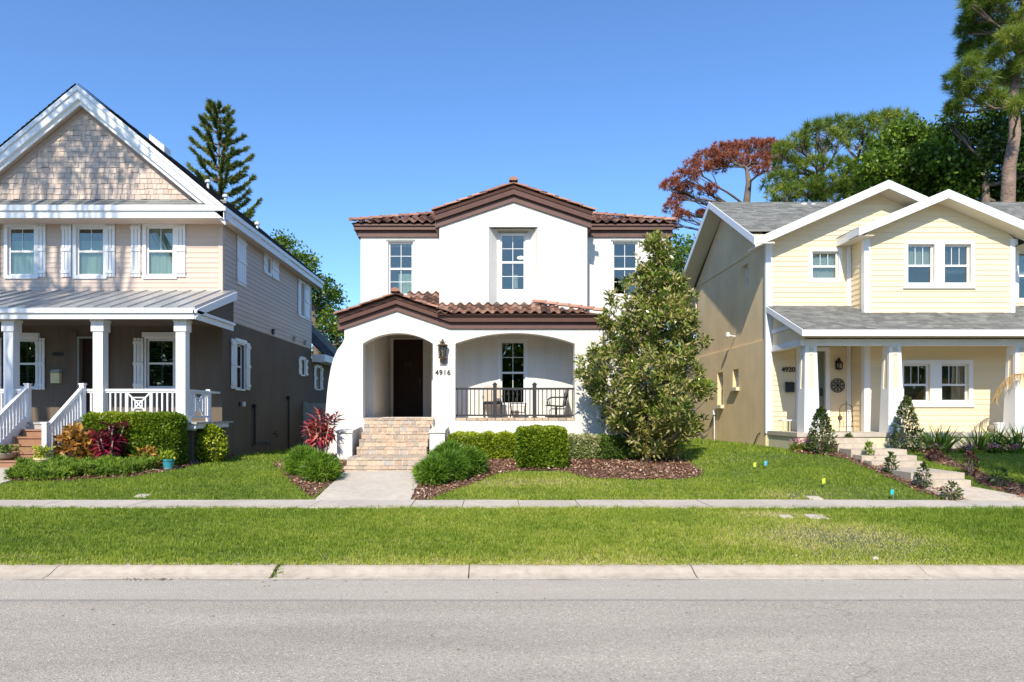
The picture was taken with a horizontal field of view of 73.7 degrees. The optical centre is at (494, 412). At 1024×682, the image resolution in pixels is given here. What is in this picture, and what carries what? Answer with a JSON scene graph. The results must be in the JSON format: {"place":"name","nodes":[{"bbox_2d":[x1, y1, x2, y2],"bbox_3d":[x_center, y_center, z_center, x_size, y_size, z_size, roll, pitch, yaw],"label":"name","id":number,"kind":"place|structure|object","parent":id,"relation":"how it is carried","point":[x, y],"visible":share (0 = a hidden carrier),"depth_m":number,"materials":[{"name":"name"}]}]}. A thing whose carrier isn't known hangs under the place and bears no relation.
{"place":"outdoors","nodes":[
{"label":"outdoors","id":0,"kind":"place"},
{"bbox_2d":[0,468,18,482],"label":"side walk path","id":1,"kind":"structure","parent":0,"point":[1,475],"depth_m":13.55,"materials":[{"name":"concrete"}]},
{"bbox_2d":[315,471,417,499],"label":"front walk","id":2,"kind":"structure","parent":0,"point":[374,484],"depth_m":12.53,"materials":[{"name":"concrete"}]},
{"bbox_2d":[0,578,1023,681],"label":"road","id":3,"kind":"structure","parent":0,"point":[564,630],"depth_m":5.49,"materials":[{"name":"grey asphalt"}]},
{"bbox_2d":[0,435,1023,577],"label":"ground","id":4,"kind":"structure","parent":0,"point":[822,534],"depth_m":9.46,"materials":[{"name":"green plant"}]},
{"bbox_2d":[15,458,224,479],"bbox_3d":[-9.019,1.242,15.407,4.560,0.143,4.320,0,0,0],"label":"mulch bed","id":5,"kind":"object","parent":4,"relation":"on","point":[71,478],"visible":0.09,"depth_m":13.63,"materials":[{"name":"brown wood"}]},
{"bbox_2d":[24,445,55,462],"bbox_3d":[-9.442,0.932,14.218,0.486,0.567,0.511,0,0,0],"label":"plant pot","id":6,"kind":"object","parent":5,"relation":"on","point":[41,455],"visible":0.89,"depth_m":14.19,"materials":[{"name":"beige ceramic"}]},
{"bbox_2d":[52,420,94,459],"bbox_3d":[-9.089,0.747,14.832,1.047,1.195,0.872,0,0,0],"label":"croton bush","id":7,"kind":"object","parent":5,"relation":"on","point":[64,439],"visible":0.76,"depth_m":14.68,"materials":[{"name":"orange plant"}]},
{"bbox_2d":[2,453,160,480],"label":"creeping juniper","id":8,"kind":"object","parent":5,"relation":"on","point":[59,466],"visible":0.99,"depth_m":13.63,"materials":[{"name":"green plant"}]},
{"bbox_2d":[86,418,131,459],"bbox_3d":[-8.293,0.683,14.694,1.011,1.159,0.761,0,0,0],"label":"cordyline","id":9,"kind":"object","parent":5,"relation":"on","point":[111,445],"visible":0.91,"depth_m":14.65,"materials":[{"name":"red plant"}]},
{"bbox_2d":[81,410,189,466],"bbox_3d":[-8.055,0.595,15.341,2.281,1.328,0.876,0,0,0],"label":"boxwood hedge","id":10,"kind":"object","parent":5,"relation":"on","point":[163,431],"visible":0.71,"depth_m":15.03,"materials":[{"name":"green plant"}]},
{"bbox_2d":[127,444,161,467],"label":"croton bush","id":11,"kind":"object","parent":5,"relation":"on","point":[149,450],"visible":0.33,"depth_m":14.80,"materials":[{"name":"orange plant"}]},
{"bbox_2d":[155,449,178,469],"bbox_3d":[-6.991,1.003,14.572,0.442,0.468,0.472,0,0,14],"label":"plant pot","id":12,"kind":"object","parent":5,"relation":"on","point":[168,458],"visible":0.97,"depth_m":14.52,"materials":[{"name":"teal ceramic"}]},
{"bbox_2d":[0,83,336,467],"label":"beige house","id":13,"kind":"structure","parent":4,"relation":"on","point":[131,257],"depth_m":17.97,"materials":[{"name":"paint"}]},
{"bbox_2d":[0,443,22,459],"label":"plant pot","id":14,"kind":"object","parent":13,"relation":"on","point":[4,455],"visible":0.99,"depth_m":14.55,"materials":[{"name":"grey ceramic"}]},
{"bbox_2d":[0,383,32,446],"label":"stair railing","id":15,"kind":"object","parent":13,"relation":"attached to","point":[21,399],"visible":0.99,"depth_m":15.41,"materials":[{"name":"white paint"}]},
{"bbox_2d":[4,224,37,278],"bbox_3d":[-12.450,-4.251,18.040,0.879,1.452,0.179,0,0,0],"label":"window","id":16,"kind":"structure","parent":13,"relation":"in","point":[22,254],"depth_m":18.02,"materials":[{"name":"white paint"}]},
{"bbox_2d":[20,333,39,388],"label":"window","id":17,"kind":"structure","parent":13,"relation":"in","point":[27,338],"depth_m":18.09,"materials":[{"name":"white paint"}]},
{"bbox_2d":[49,369,61,382],"bbox_3d":[-11.503,-0.962,17.930,0.258,0.371,0.140,0,0,0],"label":"mailbox","id":18,"kind":"object","parent":13,"relation":"attached to","point":[55,375],"visible":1,"depth_m":17.90,"materials":[{"name":"beige metal"}]},
{"bbox_2d":[41,383,86,456],"bbox_3d":[-9.506,0.297,15.127,0.130,1.948,1.435,0,0,0],"label":"stair railing","id":19,"kind":"object","parent":13,"relation":"attached to","point":[73,408],"visible":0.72,"depth_m":15.13,"materials":[{"name":"white paint"}]},
{"bbox_2d":[86,389,92,410],"bbox_3d":[-9.356,-0.213,15.860,0.201,0.677,0.075,0,0,0],"label":"porch railing","id":20,"kind":"object","parent":13,"relation":"attached to","point":[90,391],"visible":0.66,"depth_m":15.84,"materials":[{"name":"white paint"}]},
{"bbox_2d":[72,224,106,278],"bbox_3d":[-10.636,-4.251,18.040,0.895,1.452,0.179,0,0,0],"label":"window","id":21,"kind":"structure","parent":13,"relation":"in","point":[89,258],"depth_m":18.02,"materials":[{"name":"white paint"}]},
{"bbox_2d":[142,332,175,388],"bbox_3d":[-8.798,-1.364,18.040,0.915,1.502,0.200,0,0,0],"label":"window","id":22,"kind":"structure","parent":13,"relation":"in","point":[148,336],"depth_m":18.03,"materials":[{"name":"white paint"}]},
{"bbox_2d":[142,224,176,278],"bbox_3d":[-8.798,-4.260,18.040,0.895,1.469,0.179,0,0,0],"label":"window","id":23,"kind":"structure","parent":13,"relation":"in","point":[159,255],"depth_m":18.09,"materials":[{"name":"white paint"}]},
{"bbox_2d":[105,389,219,420],"bbox_3d":[-8.105,-0.184,16.901,1.843,0.807,2.158,0,0,0],"label":"porch railing","id":24,"kind":"object","parent":13,"relation":"on","point":[203,404],"visible":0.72,"depth_m":15.85,"materials":[{"name":"white paint"}]},
{"bbox_2d":[234,338,246,390],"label":"window","id":25,"kind":"structure","parent":13,"relation":"in","point":[239,341],"depth_m":19.46,"materials":[{"name":"white paint"}]},
{"bbox_2d":[252,404,256,444],"bbox_3d":[-7.120,0.350,20.293,0.120,1.201,0.120,0,0,0],"label":"wall pipe","id":26,"kind":"object","parent":13,"relation":"attached to","point":[254,406],"depth_m":20.26,"materials":[{"name":"black metal"}]},
{"bbox_2d":[267,256,271,276],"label":"window","id":27,"kind":"structure","parent":13,"relation":"in","point":[270,274],"depth_m":21.86,"materials":[{"name":"white paint"}]},
{"bbox_2d":[287,396,290,448],"bbox_3d":[-7.120,0.369,23.649,0.120,1.878,0.120,0,0,0],"label":"wall pipe","id":28,"kind":"object","parent":13,"relation":"attached to","point":[288,397],"depth_m":23.62,"materials":[{"name":"black metal"}]},
{"bbox_2d":[301,280,304,318],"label":"window","id":29,"kind":"structure","parent":13,"relation":"in","point":[302,282],"depth_m":25.67,"materials":[{"name":"white paint"}]},
{"bbox_2d":[315,364,321,390],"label":"window","id":30,"kind":"structure","parent":13,"relation":"in","point":[318,366],"depth_m":28.06,"materials":[{"name":"white paint"}]},
{"bbox_2d":[194,423,229,462],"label":"lime shrub","id":31,"kind":"object","parent":4,"relation":"on","point":[212,431],"visible":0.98,"depth_m":16.25,"materials":[{"name":"green plant"}]},
{"bbox_2d":[185,98,263,240],"bbox_3d":[-13.512,-7.085,34.031,4.892,16.877,4.609,0,0,24],"label":"norfolk pine","id":32,"kind":"object","parent":4,"relation":"on","point":[214,118],"visible":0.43,"depth_m":33.72,"materials":[{"name":"green plant"}]},
{"bbox_2d":[267,228,349,356],"bbox_3d":[-8.554,-3.951,34.211,5.366,10.801,4.103,0,0,44],"label":"oak tree","id":33,"kind":"object","parent":4,"relation":"on","point":[325,310],"visible":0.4,"depth_m":33.80,"materials":[{"name":"green plant"}]},
{"bbox_2d":[278,460,346,496],"bbox_3d":[-3.910,1.225,14.796,1.670,0.463,6.148,0,0,-18],"label":"mulch bed","id":34,"kind":"object","parent":4,"relation":"on","point":[312,487],"visible":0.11,"depth_m":12.76,"materials":[{"name":"brown wood"}]},
{"bbox_2d":[280,444,318,476],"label":"lilyturf clump","id":35,"kind":"object","parent":34,"relation":"on","point":[293,457],"visible":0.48,"depth_m":13.44,"materials":[{"name":"green plant"}]},
{"bbox_2d":[295,449,343,482],"bbox_3d":[-3.321,1.067,13.104,1.025,0.797,0.930,0,0,0],"label":"lilyturf clump","id":36,"kind":"object","parent":34,"relation":"on","point":[314,466],"visible":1,"depth_m":12.93,"materials":[{"name":"green plant"}]},
{"bbox_2d":[301,406,345,451],"bbox_3d":[-3.812,0.499,15.125,0.938,1.306,0.934,0,0,42],"label":"cordyline","id":37,"kind":"object","parent":34,"relation":"on","point":[321,434],"visible":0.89,"depth_m":14.99,"materials":[{"name":"red plant"}]},
{"bbox_2d":[303,402,325,445],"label":"side gate","id":38,"kind":"structure","parent":4,"relation":"on","point":[309,408],"depth_m":25.50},
{"bbox_2d":[325,176,677,470],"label":"white house","id":39,"kind":"structure","parent":4,"relation":"on","point":[506,285],"depth_m":16.90,"materials":[{"name":"paint"}]},
{"bbox_2d":[389,242,412,294],"bbox_3d":[-2.429,-3.752,17.869,0.653,1.383,0.121,0,0,0],"label":"window","id":40,"kind":"structure","parent":39,"relation":"in","point":[405,280],"depth_m":17.89,"materials":[{"name":"white paint"}]},
{"bbox_2d":[393,340,422,416],"bbox_3d":[-2.592,-1.038,20.655,0.898,2.325,0.150,0,0,0],"label":"front door","id":41,"kind":"structure","parent":39,"relation":"in","point":[407,354],"depth_m":20.66,"materials":[{"name":"brown wood"}]},
{"bbox_2d":[437,339,447,364],"bbox_3d":[-1.239,-1.458,16.384,0.259,0.610,0.267,0,0,-22],"label":"wall lantern","id":42,"kind":"object","parent":39,"relation":"attached to","point":[443,359],"depth_m":16.36,"materials":[{"name":"black metal"}]},
{"bbox_2d":[482,385,502,416],"bbox_3d":[-0.032,-0.285,17.392,0.525,0.800,0.547,0,0,0],"label":"patio chair","id":43,"kind":"object","parent":39,"relation":"on","point":[485,395],"visible":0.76,"depth_m":17.13,"materials":[{"name":"beige fabric"}]},
{"bbox_2d":[500,234,524,290],"bbox_3d":[0.473,-3.792,17.288,0.643,1.441,0.120,0,0,0],"label":"window","id":44,"kind":"structure","parent":39,"relation":"in","point":[515,277],"depth_m":17.24,"materials":[{"name":"white paint"}]},
{"bbox_2d":[499,339,526,405],"bbox_3d":[0.491,-1.040,17.789,0.749,1.747,0.102,0,0,0],"label":"window","id":45,"kind":"structure","parent":39,"relation":"in","point":[501,341],"depth_m":17.79,"materials":[{"name":"white paint"}]},
{"bbox_2d":[456,382,573,417],"bbox_3d":[0.506,-0.308,16.650,2.884,0.862,0.140,0,0,0],"label":"porch railing","id":46,"kind":"object","parent":39,"relation":"on","point":[495,389],"visible":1,"depth_m":16.64,"materials":[{"name":"brown metal"}]},
{"bbox_2d":[545,390,567,416],"bbox_3d":[1.569,-0.253,17.150,0.591,0.735,0.560,0,0,0],"label":"swivel chair","id":47,"kind":"object","parent":39,"relation":"on","point":[565,396],"visible":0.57,"depth_m":16.90,"materials":[{"name":"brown metal"}]},
{"bbox_2d":[613,242,636,294],"bbox_3d":[3.410,-3.752,17.834,0.653,1.383,0.052,0,0,0],"label":"window","id":48,"kind":"structure","parent":39,"relation":"in","point":[614,243],"depth_m":17.82,"materials":[{"name":"white paint"}]},
{"bbox_2d":[0,562,1023,578],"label":"kerb","id":49,"kind":"structure","parent":4,"relation":"on","point":[517,571],"depth_m":7.35,"materials":[{"name":"concrete"}]},
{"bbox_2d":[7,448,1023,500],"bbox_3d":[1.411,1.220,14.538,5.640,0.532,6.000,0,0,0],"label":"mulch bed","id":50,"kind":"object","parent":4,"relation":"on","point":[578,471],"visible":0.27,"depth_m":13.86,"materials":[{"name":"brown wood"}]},
{"bbox_2d":[410,454,454,485],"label":"lilyturf clump","id":51,"kind":"object","parent":50,"relation":"on","point":[429,464],"visible":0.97,"depth_m":12.66,"materials":[{"name":"green plant"}]},
{"bbox_2d":[425,438,465,456],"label":"lilyturf clump","id":52,"kind":"object","parent":50,"relation":"on","point":[452,445],"visible":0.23,"depth_m":14.17,"materials":[{"name":"green plant"}]},
{"bbox_2d":[428,447,473,482],"bbox_3d":[-0.859,1.067,13.110,1.016,0.831,0.930,0,0,0],"label":"lilyturf clump","id":53,"kind":"object","parent":50,"relation":"on","point":[458,464],"visible":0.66,"depth_m":12.94,"materials":[{"name":"green plant"}]},
{"bbox_2d":[454,444,489,476],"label":"lilyturf clump","id":54,"kind":"object","parent":50,"relation":"on","point":[477,460],"visible":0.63,"depth_m":13.51,"materials":[{"name":"green plant"}]},
{"bbox_2d":[446,430,515,459],"bbox_3d":[-0.201,0.740,15.794,1.887,0.716,0.921,0,0,0],"label":"hedge","id":55,"kind":"object","parent":50,"relation":"on","point":[501,445],"visible":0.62,"depth_m":15.47,"materials":[{"name":"green plant"}]},
{"bbox_2d":[513,424,569,468],"bbox_3d":[1.009,0.717,14.494,1.202,0.954,0.904,0,0,0],"label":"clipped bush","id":56,"kind":"object","parent":50,"relation":"on","point":[541,446],"visible":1,"depth_m":14.16,"materials":[{"name":"green plant"}]},
{"bbox_2d":[567,432,604,459],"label":"hedge","id":57,"kind":"object","parent":50,"relation":"on","point":[582,446],"visible":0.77,"depth_m":15.46,"materials":[{"name":"green plant"}]},
{"bbox_2d":[596,432,643,460],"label":"hedge","id":58,"kind":"object","parent":50,"relation":"on","point":[613,446],"visible":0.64,"depth_m":15.38,"materials":[{"name":"green plant"}]},
{"bbox_2d":[571,228,717,461],"bbox_3d":[3.389,-1.469,15.137,3.318,5.290,2.854,0,0,0],"label":"magnolia tree","id":59,"kind":"object","parent":50,"relation":"on","point":[664,408],"visible":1,"depth_m":14.88,"materials":[{"name":"green plant"}]},
{"bbox_2d":[666,228,695,411],"bbox_3d":[9.051,-3.693,31.921,3.842,10.117,5.155,0,0,21],"label":"oak tree","id":60,"kind":"object","parent":4,"relation":"on","point":[679,259],"visible":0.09,"depth_m":31.79,"materials":[{"name":"green plant"}]},
{"bbox_2d":[658,136,785,230],"bbox_3d":[12.923,-8.540,40.158,8.413,16.708,5.533,0,0,-13],"label":"dying pine","id":61,"kind":"object","parent":4,"relation":"on","point":[719,160],"visible":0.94,"depth_m":39.79,"materials":[{"name":"brown plant"}]},
{"bbox_2d":[755,111,861,201],"bbox_3d":[16.890,-8.353,37.060,6.049,16.387,5.826,0,0,0],"label":"pine tree","id":62,"kind":"object","parent":4,"relation":"on","point":[815,187],"visible":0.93,"depth_m":35.93,"materials":[{"name":"green plant"}]},
{"bbox_2d":[805,514,828,519],"bbox_3d":[4.710,1.541,9.972,0.270,0.089,0.259,0,0,0],"label":"utility cover","id":63,"kind":"object","parent":4,"relation":"on","point":[810,515],"visible":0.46,"depth_m":9.96,"materials":[{"name":"concrete"}]},
{"bbox_2d":[683,180,1023,449],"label":"yellow house","id":64,"kind":"structure","parent":4,"relation":"on","point":[890,294],"depth_m":17.12,"materials":[{"name":"yellow wood"}]},
{"bbox_2d":[701,410,716,440],"bbox_3d":[6.987,0.408,22.653,0.110,0.980,2.078,0,0,0],"label":"utility pipe","id":65,"kind":"object","parent":64,"relation":"attached to","point":[714,412],"visible":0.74,"depth_m":21.67,"materials":[{"name":"white plastic"}]},
{"bbox_2d":[721,373,722,404],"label":"window","id":66,"kind":"structure","parent":64,"relation":"in","point":[721,373],"depth_m":21.47,"materials":[{"name":"white paint"}]},
{"bbox_2d":[778,420,796,430],"bbox_3d":[7.379,0.320,17.146,0.458,0.292,0.308,0,0,0],"label":"porch bench","id":67,"kind":"object","parent":64,"relation":"attached to","point":[789,424],"visible":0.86,"depth_m":17.00,"materials":[{"name":"white paint"}]},
{"bbox_2d":[785,382,794,391],"bbox_3d":[7.639,-0.664,17.620,0.219,0.266,0.120,0,0,0],"label":"mailbox","id":68,"kind":"object","parent":64,"relation":"attached to","point":[789,386],"visible":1,"depth_m":17.58,"materials":[{"name":"black metal"}]},
{"bbox_2d":[808,248,841,282],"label":"window","id":69,"kind":"structure","parent":64,"relation":"in","point":[822,266],"depth_m":17.75,"materials":[{"name":"white paint"}]},
{"bbox_2d":[831,378,844,392],"bbox_3d":[8.892,-0.705,17.665,0.374,0.374,0.023,0,0,0],"label":"wall medallion","id":70,"kind":"object","parent":64,"relation":"attached to","point":[837,385],"depth_m":17.66,"materials":[{"name":"brown metal"}]},
{"bbox_2d":[835,358,842,369],"bbox_3d":[8.883,-1.261,17.580,0.210,0.321,0.201,0,0,0],"label":"wall lantern","id":71,"kind":"object","parent":64,"relation":"attached to","point":[838,362],"depth_m":17.55,"materials":[{"name":"black metal"}]},
{"bbox_2d":[838,401,853,431],"bbox_3d":[8.510,0.095,16.582,0.438,0.740,0.139,0,0,-21],"label":"plant stand","id":72,"kind":"object","parent":64,"relation":"on","point":[840,416],"visible":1,"depth_m":16.59,"materials":[{"name":"brown metal"}]},
{"bbox_2d":[904,364,927,401],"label":"window","id":73,"kind":"structure","parent":64,"relation":"in","point":[926,365],"depth_m":17.08,"materials":[{"name":"white paint"}]},
{"bbox_2d":[908,245,932,283],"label":"window","id":74,"kind":"structure","parent":64,"relation":"in","point":[918,255],"depth_m":17.16,"materials":[{"name":"white paint"}]},
{"bbox_2d":[942,364,966,401],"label":"window","id":75,"kind":"structure","parent":64,"relation":"in","point":[951,373],"depth_m":17.15,"materials":[{"name":"white paint"}]},
{"bbox_2d":[945,245,968,283],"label":"window","id":76,"kind":"structure","parent":64,"relation":"in","point":[967,246],"depth_m":17.08,"materials":[{"name":"white paint"}]},
{"bbox_2d":[991,373,1023,408],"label":"dried palm frond","id":77,"kind":"object","parent":64,"relation":"hanging from","point":[1009,379],"visible":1,"depth_m":15.71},
{"bbox_2d":[1015,249,1023,302],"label":"window","id":78,"kind":"structure","parent":64,"relation":"in","point":[1019,256],"depth_m":17.68,"materials":[{"name":"white paint"}]},
{"bbox_2d":[792,451,940,497],"bbox_3d":[7.607,1.176,14.730,2.014,0.619,6.161,0,0,10],"label":"mulch bed","id":79,"kind":"object","parent":4,"relation":"on","point":[857,462],"visible":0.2,"depth_m":13.56,"materials":[{"name":"brown wood"}]},
{"bbox_2d":[787,437,815,450],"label":"flower clump","id":80,"kind":"object","parent":79,"relation":"on","point":[797,444],"visible":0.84,"depth_m":15.50,"materials":[{"name":"pink plant"}]},
{"bbox_2d":[802,405,838,454],"bbox_3d":[7.235,0.394,15.116,0.697,1.162,0.668,0,0,-20],"label":"topiary shrub","id":81,"kind":"object","parent":79,"relation":"on","point":[820,413],"visible":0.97,"depth_m":15.02,"materials":[{"name":"green plant"}]},
{"bbox_2d":[811,442,836,452],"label":"flower clump","id":82,"kind":"object","parent":79,"relation":"on","point":[818,448],"visible":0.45,"depth_m":15.11,"materials":[{"name":"pink plant"}]},
{"bbox_2d":[862,440,875,457],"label":"young shrub","id":83,"kind":"object","parent":79,"relation":"on","point":[870,450],"visible":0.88,"depth_m":14.24,"materials":[{"name":"green plant"}]},
{"bbox_2d":[883,451,900,473],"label":"young shrub","id":84,"kind":"object","parent":79,"relation":"on","point":[889,459],"visible":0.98,"depth_m":13.15,"materials":[{"name":"green plant"}]},
{"bbox_2d":[914,461,932,488],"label":"young shrub","id":85,"kind":"object","parent":79,"relation":"on","point":[923,483],"visible":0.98,"depth_m":12.15,"materials":[{"name":"green plant"}]},
{"bbox_2d":[938,480,964,500],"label":"young shrub","id":86,"kind":"object","parent":79,"relation":"on","point":[951,494],"visible":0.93,"depth_m":11.57,"materials":[{"name":"green plant"}]},
{"bbox_2d":[827,104,923,200],"bbox_3d":[20.539,-9.020,38.145,7.414,17.691,4.839,0,0,-23],"label":"pine tree","id":87,"kind":"object","parent":4,"relation":"on","point":[874,119],"visible":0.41,"depth_m":37.20,"materials":[{"name":"green plant"}]},
{"bbox_2d":[887,394,925,452],"bbox_3d":[9.297,0.270,15.357,0.764,1.367,0.741,0,0,0],"label":"topiary shrub","id":88,"kind":"object","parent":4,"relation":"on","point":[901,412],"visible":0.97,"depth_m":15.29,"materials":[{"name":"green plant"}]},
{"bbox_2d":[844,111,1000,201],"bbox_3d":[21.253,-7.898,34.957,7.480,15.475,5.417,0,0,0],"label":"oak tree","id":89,"kind":"object","parent":4,"relation":"on","point":[921,159],"visible":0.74,"depth_m":33.75,"materials":[{"name":"green plant"}]},
{"bbox_2d":[821,438,1023,499],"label":"stepped path","id":90,"kind":"structure","parent":4,"relation":"on","point":[908,464],"depth_m":12.99,"materials":[{"name":"concrete"}]},
{"bbox_2d":[958,443,977,453],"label":"flower clump","id":91,"kind":"object","parent":4,"relation":"on","point":[968,447],"visible":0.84,"depth_m":15.16,"materials":[{"name":"purple plant"}]},
{"bbox_2d":[919,450,1023,494],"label":"mulch bed","id":92,"kind":"object","parent":4,"relation":"on","point":[993,486],"visible":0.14,"depth_m":12.56,"materials":[{"name":"brown wood"}]},
{"bbox_2d":[925,448,943,461],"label":"young shrub","id":93,"kind":"object","parent":92,"relation":"on","point":[932,456],"visible":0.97,"depth_m":14.22,"materials":[{"name":"brown plant"}]},
{"bbox_2d":[927,443,946,452],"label":"flower clump","id":94,"kind":"object","parent":92,"relation":"on","point":[940,448],"visible":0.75,"depth_m":15.15,"materials":[{"name":"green plant"}]},
{"bbox_2d":[914,423,964,448],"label":"flax lily","id":95,"kind":"object","parent":92,"relation":"on","point":[933,438],"visible":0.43,"depth_m":15.54,"materials":[{"name":"green plant"}]},
{"bbox_2d":[914,424,969,452],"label":"flax lily","id":96,"kind":"object","parent":92,"relation":"on","point":[947,445],"visible":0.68,"depth_m":15.20,"materials":[{"name":"green plant"}]},
{"bbox_2d":[961,450,979,475],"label":"young shrub","id":97,"kind":"object","parent":92,"relation":"on","point":[969,469],"visible":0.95,"depth_m":12.99,"materials":[{"name":"brown plant"}]},
{"bbox_2d":[988,467,1010,486],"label":"young shrub","id":98,"kind":"object","parent":92,"relation":"on","point":[998,481],"visible":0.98,"depth_m":12.24,"materials":[{"name":"green plant"}]},
{"bbox_2d":[929,73,1023,201],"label":"dark oak","id":99,"kind":"object","parent":4,"relation":"on","point":[989,132],"visible":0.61,"depth_m":33.03,"materials":[{"name":"green plant"}]},
{"bbox_2d":[950,422,1003,451],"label":"flax lily","id":100,"kind":"object","parent":4,"relation":"on","point":[982,443],"visible":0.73,"depth_m":15.48,"materials":[{"name":"green plant"}]},
{"bbox_2d":[937,0,1023,201],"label":"tall pine","id":101,"kind":"object","parent":4,"relation":"on","point":[979,21],"visible":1,"depth_m":27.71,"materials":[{"name":"green plant"}]},
{"bbox_2d":[983,443,1003,453],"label":"flower clump","id":102,"kind":"object","parent":4,"relation":"on","point":[989,448],"visible":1,"depth_m":15.17,"materials":[{"name":"purple plant"}]},
{"bbox_2d":[977,421,1023,450],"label":"flax lily","id":103,"kind":"object","parent":4,"relation":"on","point":[999,439],"visible":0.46,"depth_m":15.54,"materials":[{"name":"green plant"}]},
{"bbox_2d":[992,423,1023,451],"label":"flax lily","id":104,"kind":"object","parent":4,"relation":"on","point":[1016,436],"visible":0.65,"depth_m":15.28,"materials":[{"name":"green plant"}]},
{"bbox_2d":[1002,443,1022,453],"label":"flower clump","id":105,"kind":"object","parent":4,"relation":"on","point":[1009,448],"visible":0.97,"depth_m":15.15,"materials":[{"name":"purple plant"}]},
{"bbox_2d":[0,499,1023,508],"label":"sidewalk","id":106,"kind":"structure","parent":0,"point":[384,503],"depth_m":11.16,"materials":[{"name":"concrete"}]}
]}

